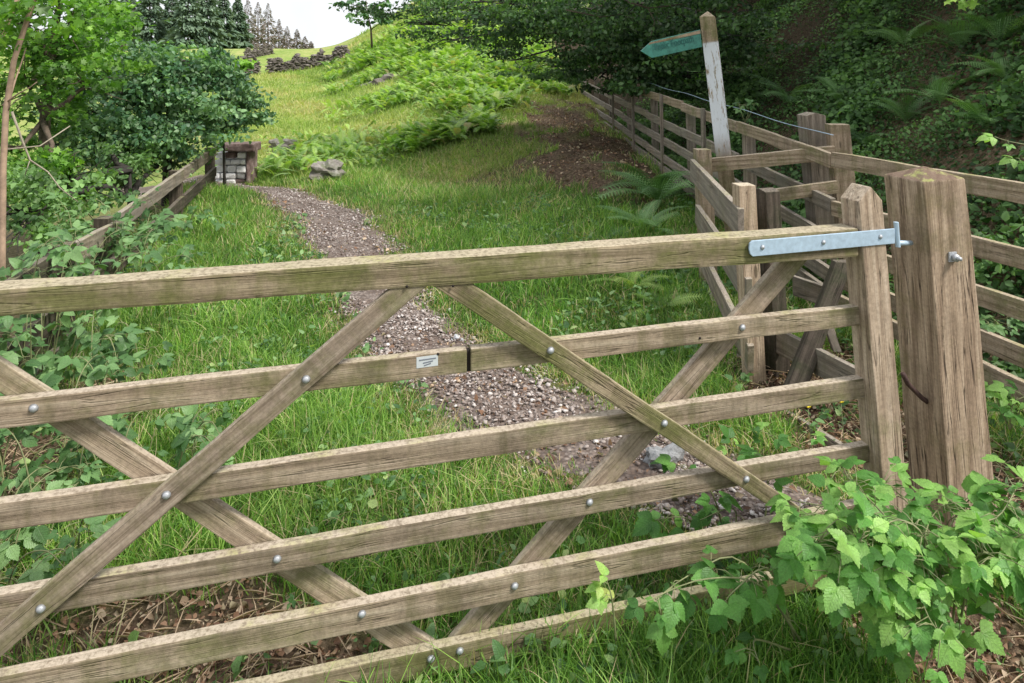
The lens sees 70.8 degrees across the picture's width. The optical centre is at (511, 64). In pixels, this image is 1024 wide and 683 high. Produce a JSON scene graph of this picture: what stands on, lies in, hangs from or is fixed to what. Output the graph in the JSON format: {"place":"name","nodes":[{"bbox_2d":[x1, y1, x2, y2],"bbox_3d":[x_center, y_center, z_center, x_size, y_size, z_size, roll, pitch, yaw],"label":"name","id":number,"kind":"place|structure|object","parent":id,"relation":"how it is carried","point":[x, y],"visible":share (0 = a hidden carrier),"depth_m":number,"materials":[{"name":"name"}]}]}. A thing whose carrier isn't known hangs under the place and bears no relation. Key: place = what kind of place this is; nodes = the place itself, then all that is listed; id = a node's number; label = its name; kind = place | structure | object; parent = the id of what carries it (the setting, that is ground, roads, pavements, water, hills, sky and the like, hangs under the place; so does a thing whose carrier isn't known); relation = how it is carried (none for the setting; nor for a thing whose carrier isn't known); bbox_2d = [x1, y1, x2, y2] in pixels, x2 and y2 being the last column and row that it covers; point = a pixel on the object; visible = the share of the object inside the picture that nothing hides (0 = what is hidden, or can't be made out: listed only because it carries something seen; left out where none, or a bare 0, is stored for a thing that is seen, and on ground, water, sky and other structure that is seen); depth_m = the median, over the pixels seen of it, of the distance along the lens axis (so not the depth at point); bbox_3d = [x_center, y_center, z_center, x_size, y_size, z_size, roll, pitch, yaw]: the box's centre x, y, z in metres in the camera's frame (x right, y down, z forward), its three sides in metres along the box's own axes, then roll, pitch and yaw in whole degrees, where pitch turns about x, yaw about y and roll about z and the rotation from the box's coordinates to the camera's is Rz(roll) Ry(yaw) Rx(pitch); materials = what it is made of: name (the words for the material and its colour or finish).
{"place":"outdoors","nodes":[
{"label":"outdoors","id":0,"kind":"place"},
{"bbox_2d":[6,0,411,48],"label":"sky","id":1,"kind":"structure","parent":0,"point":[323,26],"materials":[{"name":"white"}]},
{"bbox_2d":[121,175,822,522],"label":"path","id":2,"kind":"structure","parent":0,"point":[567,453],"depth_m":3.64,"materials":[{"name":"grey gravel"}]},
{"bbox_2d":[0,300,1023,682],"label":"grass","id":3,"kind":"structure","parent":0,"point":[638,376],"depth_m":2.85,"materials":[{"name":"green plant"}]},
{"bbox_2d":[0,0,1023,682],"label":"ground","id":4,"kind":"structure","parent":0,"point":[572,174],"depth_m":6.35,"materials":[{"name":"green plant"}]},
{"bbox_2d":[0,0,57,50],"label":"sapling","id":5,"kind":"object","parent":4,"relation":"on","point":[26,4],"visible":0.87,"depth_m":4.22,"materials":[{"name":"green plant"}]},
{"bbox_2d":[0,0,83,337],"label":"sapling","id":6,"kind":"object","parent":4,"relation":"on","point":[26,14],"visible":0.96,"depth_m":4.19,"materials":[{"name":"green plant"}]},
{"bbox_2d":[8,112,77,201],"bbox_3d":[-3.483,0.693,5.286,0.232,0.713,0.548,0,0,36],"label":"dead branch","id":7,"kind":"object","parent":6,"relation":"attached to","point":[19,132],"visible":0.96,"depth_m":5.29,"materials":[{"name":"brown wood"}]},
{"bbox_2d":[0,414,117,548],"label":"bramble","id":8,"kind":"object","parent":4,"relation":"on","point":[60,471],"visible":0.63,"depth_m":2.64,"materials":[{"name":"green plant"}]},
{"bbox_2d":[0,220,122,395],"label":"bramble","id":9,"kind":"object","parent":4,"relation":"on","point":[59,254],"visible":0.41,"depth_m":3.69,"materials":[{"name":"green plant"}]},
{"bbox_2d":[0,475,123,612],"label":"bramble","id":10,"kind":"object","parent":4,"relation":"on","point":[37,538],"visible":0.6,"depth_m":2.24,"materials":[{"name":"green plant"}]},
{"bbox_2d":[0,344,138,495],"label":"bramble","id":11,"kind":"object","parent":4,"relation":"on","point":[51,379],"visible":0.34,"depth_m":3.00,"materials":[{"name":"green plant"}]},
{"bbox_2d":[0,238,162,435],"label":"bramble","id":12,"kind":"object","parent":4,"relation":"on","point":[30,366],"visible":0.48,"depth_m":3.44,"materials":[{"name":"green plant"}]},
{"bbox_2d":[0,0,169,256],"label":"bright green tree","id":13,"kind":"object","parent":4,"relation":"on","point":[49,55],"visible":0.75,"depth_m":6.94,"materials":[{"name":"green plant"}]},
{"bbox_2d":[15,308,173,418],"bbox_3d":[-1.996,1.441,3.472,0.718,0.520,0.552,0,0,0],"label":"bramble","id":14,"kind":"object","parent":4,"relation":"on","point":[122,344],"visible":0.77,"depth_m":3.42,"materials":[{"name":"green plant"}]},
{"bbox_2d":[80,0,119,47],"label":"spruce tree","id":15,"kind":"object","parent":4,"relation":"on","point":[106,4],"visible":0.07,"depth_m":91.98,"materials":[{"name":"green plant"}]},
{"bbox_2d":[0,215,208,349],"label":"bramble","id":16,"kind":"object","parent":4,"relation":"on","point":[143,234],"visible":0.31,"depth_m":4.58,"materials":[{"name":"green plant"}]},
{"bbox_2d":[45,186,174,275],"bbox_3d":[-2.833,1.290,4.915,0.779,0.832,0.796,0,0,0],"label":"bramble","id":17,"kind":"object","parent":4,"relation":"on","point":[117,246],"visible":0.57,"depth_m":5.05,"materials":[{"name":"green plant"}]},
{"bbox_2d":[4,147,216,377],"bbox_3d":[-3.142,1.678,5.901,0.168,1.443,9.890,0,0,-15],"label":"fence","id":18,"kind":"object","parent":4,"relation":"on","point":[172,186],"visible":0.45,"depth_m":5.32,"materials":[{"name":"brown wood"}]},
{"bbox_2d":[6,116,226,254],"bbox_3d":[-4.395,1.209,7.463,2.069,1.316,5.283,0,0,-13],"label":"hawthorn bush","id":19,"kind":"object","parent":4,"relation":"on","point":[20,213],"visible":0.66,"depth_m":6.08,"materials":[{"name":"green plant"}]},
{"bbox_2d":[66,213,194,275],"bbox_3d":[-2.868,1.411,5.311,1.185,0.596,0.851,0,0,44],"label":"bramble","id":20,"kind":"object","parent":4,"relation":"on","point":[170,241],"visible":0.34,"depth_m":5.37,"materials":[{"name":"green plant"}]},
{"bbox_2d":[120,0,146,36],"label":"spruce tree","id":21,"kind":"object","parent":4,"relation":"on","point":[134,3],"visible":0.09,"depth_m":94.83,"materials":[{"name":"green plant"}]},
{"bbox_2d":[118,0,172,47],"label":"spruce tree","id":22,"kind":"object","parent":4,"relation":"on","point":[153,13],"visible":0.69,"depth_m":89.25,"materials":[{"name":"green plant"}]},
{"bbox_2d":[18,36,280,205],"bbox_3d":[-4.248,0.848,8.692,2.783,2.408,2.228,0,0,-38],"label":"dark green tree","id":23,"kind":"object","parent":4,"relation":"on","point":[154,94],"visible":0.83,"depth_m":8.44,"materials":[{"name":"green plant"}]},
{"bbox_2d":[64,402,234,482],"bbox_3d":[-1.398,1.513,2.899,0.734,0.377,0.527,0,0,0],"label":"bramble","id":24,"kind":"object","parent":4,"relation":"on","point":[189,426],"visible":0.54,"depth_m":2.84,"materials":[{"name":"green plant"}]},
{"bbox_2d":[72,0,260,188],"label":"light green tree","id":25,"kind":"object","parent":4,"relation":"on","point":[244,64],"visible":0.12,"depth_m":13.10,"materials":[{"name":"green plant"}]},
{"bbox_2d":[158,0,186,38],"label":"spruce tree","id":26,"kind":"object","parent":4,"relation":"on","point":[167,7],"visible":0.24,"depth_m":95.24,"materials":[{"name":"green plant"}]},
{"bbox_2d":[158,0,212,48],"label":"spruce tree","id":27,"kind":"object","parent":4,"relation":"on","point":[184,19],"visible":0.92,"depth_m":87.17,"materials":[{"name":"green plant"}]},
{"bbox_2d":[135,203,235,242],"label":"bramble","id":28,"kind":"object","parent":4,"relation":"on","point":[188,223],"visible":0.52,"depth_m":7.03,"materials":[{"name":"green plant"}]},
{"bbox_2d":[186,0,232,48],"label":"spruce tree","id":29,"kind":"object","parent":4,"relation":"on","point":[214,23],"visible":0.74,"depth_m":89.33,"materials":[{"name":"green plant"}]},
{"bbox_2d":[209,0,244,48],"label":"spruce tree","id":30,"kind":"object","parent":4,"relation":"on","point":[226,14],"visible":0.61,"depth_m":93.60,"materials":[{"name":"green plant"}]},
{"bbox_2d":[176,49,279,185],"bbox_3d":[-4.166,0.915,10.121,1.983,2.291,1.481,0,0,0],"label":"sapling tree","id":31,"kind":"object","parent":4,"relation":"on","point":[258,118],"visible":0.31,"depth_m":9.94,"materials":[{"name":"green plant"}]},
{"bbox_2d":[215,141,260,184],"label":"stone pillar","id":32,"kind":"structure","parent":4,"relation":"on","point":[246,153],"depth_m":10.90,"materials":[{"name":"grey stone"}]},
{"bbox_2d":[226,0,254,48],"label":"spruce tree","id":33,"kind":"object","parent":4,"relation":"on","point":[240,16],"visible":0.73,"depth_m":97.55,"materials":[{"name":"green plant"}]},
{"bbox_2d":[233,54,261,75],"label":"drystone wall","id":34,"kind":"structure","parent":4,"relation":"on","point":[256,69],"depth_m":37.62,"materials":[{"name":"grey stone"}]},
{"bbox_2d":[239,0,264,48],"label":"dead conifer","id":35,"kind":"object","parent":4,"relation":"on","point":[249,21],"visible":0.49,"depth_m":100.01,"materials":[{"name":"grey plant"}]},
{"bbox_2d":[243,43,274,58],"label":"stone heap","id":36,"kind":"object","parent":4,"relation":"on","point":[264,50],"visible":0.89,"depth_m":52.09,"materials":[{"name":"grey stone"}]},
{"bbox_2d":[249,2,272,47],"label":"dead conifer","id":37,"kind":"object","parent":4,"relation":"on","point":[262,31],"visible":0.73,"depth_m":103.94,"materials":[{"name":"grey plant"}]},
{"bbox_2d":[259,3,282,48],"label":"dead conifer","id":38,"kind":"object","parent":4,"relation":"on","point":[271,32],"visible":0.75,"depth_m":107.91,"materials":[{"name":"grey plant"}]},
{"bbox_2d":[271,19,288,48],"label":"dead conifer","id":39,"kind":"object","parent":4,"relation":"on","point":[279,33],"visible":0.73,"depth_m":111.90,"materials":[{"name":"grey plant"}]},
{"bbox_2d":[267,138,301,152],"bbox_3d":[-4.437,1.596,14.008,0.591,0.338,0.545,0,0,0],"label":"rock","id":40,"kind":"object","parent":4,"relation":"on","point":[275,142],"visible":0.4,"depth_m":13.84,"materials":[{"name":"grey stone"}]},
{"bbox_2d":[281,26,293,48],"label":"dead conifer","id":41,"kind":"object","parent":4,"relation":"on","point":[289,38],"visible":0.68,"depth_m":115.85,"materials":[{"name":"grey plant"}]},
{"bbox_2d":[290,29,304,48],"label":"dead conifer","id":42,"kind":"object","parent":4,"relation":"on","point":[297,43],"visible":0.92,"depth_m":111.88,"materials":[{"name":"grey plant"}]},
{"bbox_2d":[287,594,321,609],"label":"weed","id":43,"kind":"object","parent":4,"relation":"on","point":[292,601],"visible":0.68,"depth_m":2.09,"materials":[{"name":"green plant"}]},
{"bbox_2d":[299,37,309,48],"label":"dead conifer","id":44,"kind":"object","parent":4,"relation":"on","point":[305,46],"visible":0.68,"depth_m":115.91,"materials":[{"name":"grey plant"}]},
{"bbox_2d":[265,45,349,73],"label":"drystone wall","id":45,"kind":"structure","parent":4,"relation":"on","point":[295,62],"depth_m":41.49,"materials":[{"name":"grey stone"}]},
{"bbox_2d":[309,159,345,180],"bbox_3d":[-2.766,1.609,10.798,0.503,0.412,0.470,0,0,0],"label":"rock","id":46,"kind":"object","parent":4,"relation":"on","point":[330,167],"visible":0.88,"depth_m":10.65,"materials":[{"name":"grey stone"}]},
{"bbox_2d":[202,103,516,179],"bbox_3d":[-2.734,1.235,13.250,5.657,1.020,5.564,0,0,0],"label":"bracken patch","id":47,"kind":"object","parent":4,"relation":"on","point":[328,142],"visible":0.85,"depth_m":12.93,"materials":[{"name":"green plant"}]},
{"bbox_2d":[328,0,393,47],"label":"sparse tree","id":48,"kind":"object","parent":4,"relation":"on","point":[368,23],"visible":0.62,"depth_m":33.83,"materials":[{"name":"green plant"}]},
{"bbox_2d":[371,73,399,85],"bbox_3d":[-4.033,0.570,23.996,1.210,0.624,0.820,0,0,0],"label":"rock","id":49,"kind":"object","parent":4,"relation":"on","point":[384,77],"visible":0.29,"depth_m":23.70,"materials":[{"name":"grey stone"}]},
{"bbox_2d":[208,0,598,187],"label":"field grass","id":50,"kind":"structure","parent":4,"relation":"on","point":[287,123],"depth_m":16.47,"materials":[{"name":"green plant"}]},
{"bbox_2d":[12,122,851,342],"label":"verge grass","id":51,"kind":"structure","parent":4,"relation":"on","point":[229,234],"depth_m":6.85,"materials":[{"name":"green plant"}]},
{"bbox_2d":[318,0,578,150],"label":"bracken","id":52,"kind":"object","parent":4,"relation":"on","point":[479,94],"visible":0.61,"depth_m":19.56,"materials":[{"name":"green plant"}]},
{"bbox_2d":[0,94,1023,682],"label":"leaf litter","id":53,"kind":"object","parent":4,"relation":"on","point":[846,428],"visible":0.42,"depth_m":2.24,"materials":[{"name":"brown plant"}]},
{"bbox_2d":[451,334,463,340],"bbox_3d":[-0.338,1.693,4.450,0.080,0.057,0.056,0,0,0],"label":"rock","id":54,"kind":"object","parent":53,"relation":"on","point":[456,336],"visible":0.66,"depth_m":4.43,"materials":[{"name":"stone"}]},
{"bbox_2d":[0,192,1023,682],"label":"weeds","id":55,"kind":"object","parent":4,"relation":"on","point":[496,658],"visible":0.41,"depth_m":3.26,"materials":[{"name":"green plant"}]},
{"bbox_2d":[328,0,827,101],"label":"overhanging tree","id":56,"kind":"object","parent":4,"relation":"on","point":[625,39],"visible":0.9,"depth_m":10.83,"materials":[{"name":"green plant"}]},
{"bbox_2d":[566,9,639,16],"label":"dead branch","id":57,"kind":"object","parent":56,"relation":"attached to","point":[593,15],"visible":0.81,"depth_m":10.14,"materials":[{"name":"brown wood"}]},
{"bbox_2d":[628,1,682,37],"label":"dead branch","id":58,"kind":"object","parent":56,"relation":"attached to","point":[648,8],"visible":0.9,"depth_m":9.60,"materials":[{"name":"brown wood"}]},
{"bbox_2d":[584,561,616,640],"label":"raspberry shoot","id":59,"kind":"object","parent":4,"relation":"on","point":[599,598],"visible":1,"depth_m":1.90,"materials":[{"name":"green plant"}]},
{"bbox_2d":[589,271,669,289],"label":"fern","id":60,"kind":"object","parent":4,"relation":"on","point":[633,276],"visible":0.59,"depth_m":5.19,"materials":[{"name":"green plant"}]},
{"bbox_2d":[596,201,690,237],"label":"fern","id":61,"kind":"object","parent":4,"relation":"on","point":[647,221],"visible":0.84,"depth_m":6.70,"materials":[{"name":"green plant"}]},
{"bbox_2d":[592,162,718,203],"bbox_3d":[1.604,1.308,7.955,1.626,0.586,1.716,0,0,-16],"label":"fern","id":62,"kind":"object","parent":4,"relation":"on","point":[661,183],"visible":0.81,"depth_m":7.87,"materials":[{"name":"green plant"}]},
{"bbox_2d":[549,0,764,25],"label":"woodland tree","id":63,"kind":"object","parent":4,"relation":"on","point":[747,6],"visible":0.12,"depth_m":14.62,"materials":[{"name":"green plant"}]},
{"bbox_2d":[618,291,703,323],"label":"fern","id":64,"kind":"object","parent":4,"relation":"on","point":[677,299],"visible":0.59,"depth_m":4.69,"materials":[{"name":"green plant"}]},
{"bbox_2d":[643,442,684,468],"bbox_3d":[0.640,1.662,3.021,0.192,0.143,0.168,0,0,0],"label":"rock","id":65,"kind":"object","parent":4,"relation":"on","point":[674,452],"visible":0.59,"depth_m":3.00,"materials":[{"name":"stone"}]},
{"bbox_2d":[641,11,734,231],"bbox_3d":[1.387,0.695,5.479,0.864,2.209,0.156,0,0,-5],"label":"signpost","id":66,"kind":"object","parent":4,"relation":"on","point":[675,44],"visible":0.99,"depth_m":5.45,"materials":[{"name":"white paint"}]},
{"bbox_2d":[632,425,792,560],"bbox_3d":[0.617,1.382,2.299,0.513,0.470,0.222,0,0,-11],"label":"raspberry shoot","id":67,"kind":"object","parent":4,"relation":"on","point":[647,522],"visible":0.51,"depth_m":2.27,"materials":[{"name":"green plant"}]},
{"bbox_2d":[623,545,806,682],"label":"raspberry shoot","id":68,"kind":"object","parent":4,"relation":"on","point":[745,595],"visible":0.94,"depth_m":1.88,"materials":[{"name":"green plant"}]},
{"bbox_2d":[716,422,827,460],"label":"nettle clump","id":69,"kind":"object","parent":4,"relation":"on","point":[781,440],"visible":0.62,"depth_m":2.99,"materials":[{"name":"green plant"}]},
{"bbox_2d":[690,112,855,469],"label":"kissing gate","id":70,"kind":"structure","parent":4,"relation":"on","point":[746,206],"depth_m":3.93,"materials":[{"name":"brown wood"}]},
{"bbox_2d":[744,73,811,104],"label":"fern","id":71,"kind":"object","parent":4,"relation":"on","point":[780,92],"visible":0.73,"depth_m":9.07,"materials":[{"name":"green plant"}]},
{"bbox_2d":[580,69,1023,401],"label":"post and rail fence","id":72,"kind":"object","parent":4,"relation":"on","point":[999,346],"visible":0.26,"depth_m":4.79,"materials":[{"name":"brown wood"}]},
{"bbox_2d":[728,99,759,124],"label":"weed","id":73,"kind":"object","parent":72,"relation":"attached to","point":[747,120],"visible":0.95,"depth_m":6.47,"materials":[{"name":"green plant"}]},
{"bbox_2d":[976,133,1023,170],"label":"leafy sprig","id":74,"kind":"object","parent":72,"relation":"attached to","point":[986,137],"visible":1,"depth_m":3.20,"materials":[{"name":"green plant"}]},
{"bbox_2d":[979,312,1023,360],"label":"weed","id":75,"kind":"object","parent":72,"relation":"attached to","point":[994,328],"visible":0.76,"depth_m":3.53,"materials":[{"name":"green plant"}]},
{"bbox_2d":[806,406,811,448],"bbox_3d":[1.239,1.549,3.000,0.032,0.263,0.026,0,0,0],"label":"buttercup","id":76,"kind":"object","parent":4,"relation":"on","point":[809,423],"visible":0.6,"depth_m":3.00,"materials":[{"name":"green plant"}]},
{"bbox_2d":[611,0,1023,413],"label":"undergrowth","id":77,"kind":"object","parent":4,"relation":"on","point":[855,101],"visible":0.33,"depth_m":7.31,"materials":[{"name":"green plant"}]},
{"bbox_2d":[792,74,856,99],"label":"fern","id":78,"kind":"object","parent":4,"relation":"on","point":[836,94],"visible":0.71,"depth_m":8.22,"materials":[{"name":"green plant"}]},
{"bbox_2d":[839,401,844,443],"bbox_3d":[1.376,1.539,3.000,0.032,0.284,0.026,0,0,0],"label":"buttercup","id":79,"kind":"object","parent":4,"relation":"on","point":[842,419],"visible":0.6,"depth_m":3.00,"materials":[{"name":"green plant"}]},
{"bbox_2d":[850,128,890,148],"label":"fern","id":80,"kind":"object","parent":4,"relation":"on","point":[862,138],"visible":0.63,"depth_m":6.74,"materials":[{"name":"green plant"}]},
{"bbox_2d":[765,454,1023,682],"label":"raspberry bush","id":81,"kind":"object","parent":4,"relation":"on","point":[896,589],"visible":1,"depth_m":1.74,"materials":[{"name":"green plant"}]},
{"bbox_2d":[854,18,937,46],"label":"fern","id":82,"kind":"object","parent":4,"relation":"on","point":[898,33],"visible":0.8,"depth_m":8.08,"materials":[{"name":"green plant"}]},
{"bbox_2d":[860,95,935,122],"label":"fern","id":83,"kind":"object","parent":4,"relation":"on","point":[898,108],"visible":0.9,"depth_m":6.71,"materials":[{"name":"green plant"}]},
{"bbox_2d":[879,73,995,104],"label":"fern","id":84,"kind":"object","parent":4,"relation":"on","point":[932,88],"visible":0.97,"depth_m":6.49,"materials":[{"name":"green plant"}]},
{"bbox_2d":[884,166,996,568],"bbox_3d":[1.413,1.194,2.402,0.427,1.711,0.210,0,0,-15],"label":"gate post","id":85,"kind":"object","parent":4,"relation":"on","point":[944,396],"visible":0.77,"depth_m":2.34,"materials":[{"name":"brown wood"}]},
{"bbox_2d":[0,183,907,682],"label":"field gate","id":86,"kind":"structure","parent":85,"relation":"attached to","point":[150,491],"depth_m":1.93,"materials":[{"name":"brown wood"}]},
{"bbox_2d":[890,10,999,50],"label":"fern","id":87,"kind":"object","parent":4,"relation":"on","point":[963,36],"visible":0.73,"depth_m":7.03,"materials":[{"name":"green plant"}]},
{"bbox_2d":[944,54,1023,78],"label":"fern","id":88,"kind":"object","parent":4,"relation":"on","point":[997,69],"visible":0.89,"depth_m":6.09,"materials":[{"name":"green plant"}]},
{"bbox_2d":[944,94,1023,129],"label":"fern","id":89,"kind":"object","parent":4,"relation":"on","point":[978,118],"visible":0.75,"depth_m":5.71,"materials":[{"name":"green plant"}]},
{"bbox_2d":[952,12,1023,41],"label":"fern","id":90,"kind":"object","parent":4,"relation":"on","point":[999,28],"visible":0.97,"depth_m":6.58,"materials":[{"name":"green plant"}]},
{"bbox_2d":[984,379,1023,429],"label":"weed","id":91,"kind":"object","parent":4,"relation":"on","point":[1011,414],"visible":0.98,"depth_m":2.88,"materials":[{"name":"green plant"}]},
{"bbox_2d":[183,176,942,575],"bbox_3d":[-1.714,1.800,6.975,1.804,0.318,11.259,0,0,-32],"label":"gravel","id":92,"kind":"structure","parent":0,"point":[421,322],"depth_m":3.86,"materials":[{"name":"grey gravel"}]},
{"bbox_2d":[166,499,1023,682],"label":"long grass","id":93,"kind":"structure","parent":0,"point":[809,612],"depth_m":1.96,"materials":[{"name":"green plant"}]},
{"bbox_2d":[944,0,978,10],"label":"leafy sprig","id":94,"kind":"object","parent":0,"point":[963,4],"visible":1,"depth_m":4.01,"materials":[{"name":"green plant"}]}
]}

